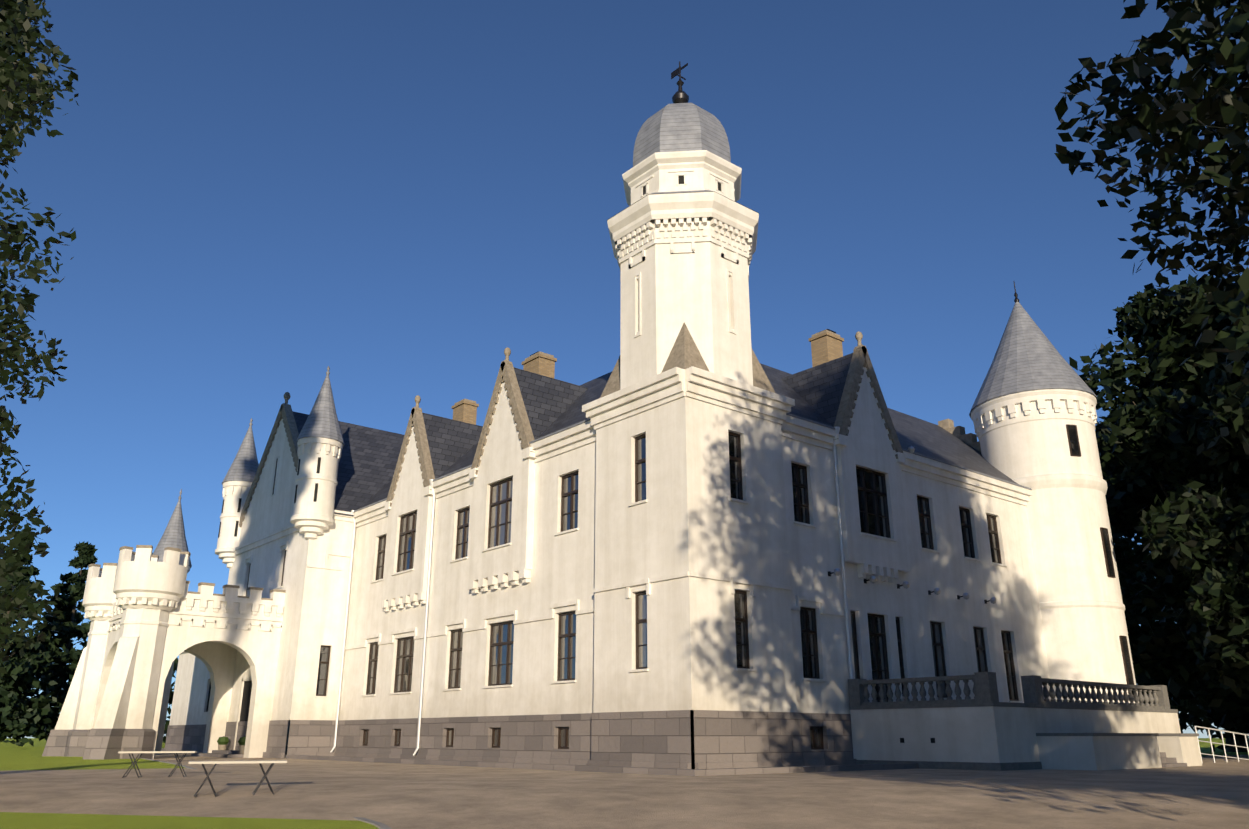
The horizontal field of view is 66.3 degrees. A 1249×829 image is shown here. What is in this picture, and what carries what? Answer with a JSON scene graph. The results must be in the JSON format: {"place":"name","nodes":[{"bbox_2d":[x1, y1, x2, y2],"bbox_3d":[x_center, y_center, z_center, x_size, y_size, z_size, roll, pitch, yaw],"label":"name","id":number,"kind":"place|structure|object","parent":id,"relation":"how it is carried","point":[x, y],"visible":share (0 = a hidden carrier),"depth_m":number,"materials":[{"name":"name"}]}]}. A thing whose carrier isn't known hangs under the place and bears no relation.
{"place":"outdoors","nodes":[
{"label":"outdoors","id":0,"kind":"place"},
{"bbox_2d":[0,0,78,678],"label":"tree","id":1,"kind":"object","parent":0,"point":[20,37],"depth_m":19.05,"materials":[{"name":"green plant"}]},
{"bbox_2d":[2,542,97,742],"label":"tree","id":2,"kind":"object","parent":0,"point":[72,589],"depth_m":101.08,"materials":[{"name":"green plant"}]},
{"bbox_2d":[0,747,391,828],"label":"lawn","id":3,"kind":"structure","parent":0,"point":[22,758],"depth_m":14.83,"materials":[{"name":"green plant"}]},
{"bbox_2d":[0,738,1225,746],"bbox_3d":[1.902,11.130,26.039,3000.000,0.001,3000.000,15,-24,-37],"label":"ground","id":4,"kind":"structure","parent":0,"point":[40,743],"depth_m":319.20,"materials":[{"name":"green plant"}]},
{"bbox_2d":[0,0,1248,737],"label":"sky","id":5,"kind":"structure","parent":0,"point":[259,197],"materials":[{"name":"blue"}]},
{"bbox_2d":[162,746,1247,755],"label":"ground","id":6,"kind":"structure","parent":0,"point":[1207,750],"depth_m":58.91,"materials":[{"name":"green plant"}]},
{"bbox_2d":[0,529,60,746],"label":"tree","id":7,"kind":"object","parent":6,"relation":"on","point":[14,688],"depth_m":91.58,"materials":[{"name":"green plant"}]},
{"bbox_2d":[44,553,177,743],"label":"tree","id":8,"kind":"object","parent":6,"relation":"on","point":[170,701],"depth_m":96.13,"materials":[{"name":"green plant"}]},
{"bbox_2d":[0,748,1248,828],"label":"gravel","id":9,"kind":"structure","parent":6,"relation":"on","point":[403,796],"depth_m":17.09,"materials":[{"name":"grey gravel"}]},
{"bbox_2d":[118,751,286,796],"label":"picnic tables","id":10,"kind":"object","parent":9,"relation":"on","point":[272,762],"visible":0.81,"depth_m":18.07,"materials":[{"name":"beige wood"}]},
{"bbox_2d":[42,61,1248,775],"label":"castle","id":11,"kind":"structure","parent":6,"relation":"on","point":[684,533],"depth_m":35.88,"materials":[{"name":"paint"}]},
{"bbox_2d":[1098,385,1248,751],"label":"tree","id":12,"kind":"object","parent":6,"relation":"on","point":[1141,576],"depth_m":62.34,"materials":[{"name":"green plant"}]},
{"bbox_2d":[1106,755,1248,773],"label":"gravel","id":13,"kind":"structure","parent":6,"relation":"on","point":[1230,766],"depth_m":30.29,"materials":[{"name":"grey gravel"}]},
{"bbox_2d":[1069,274,1248,751],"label":"tree","id":14,"kind":"object","parent":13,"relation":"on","point":[1150,427],"depth_m":49.34,"materials":[{"name":"green plant"}]},
{"bbox_2d":[1133,352,1248,697],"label":"tree","id":15,"kind":"object","parent":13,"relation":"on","point":[1219,595],"depth_m":40.38,"materials":[{"name":"green plant"}]},
{"bbox_2d":[1167,308,1248,567],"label":"tree","id":16,"kind":"object","parent":13,"relation":"on","point":[1231,478],"depth_m":43.90,"materials":[{"name":"green plant"}]},
{"bbox_2d":[1054,0,1248,407],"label":"tree","id":17,"kind":"object","parent":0,"point":[1180,123],"depth_m":11.92,"materials":[{"name":"green plant"}]}
]}

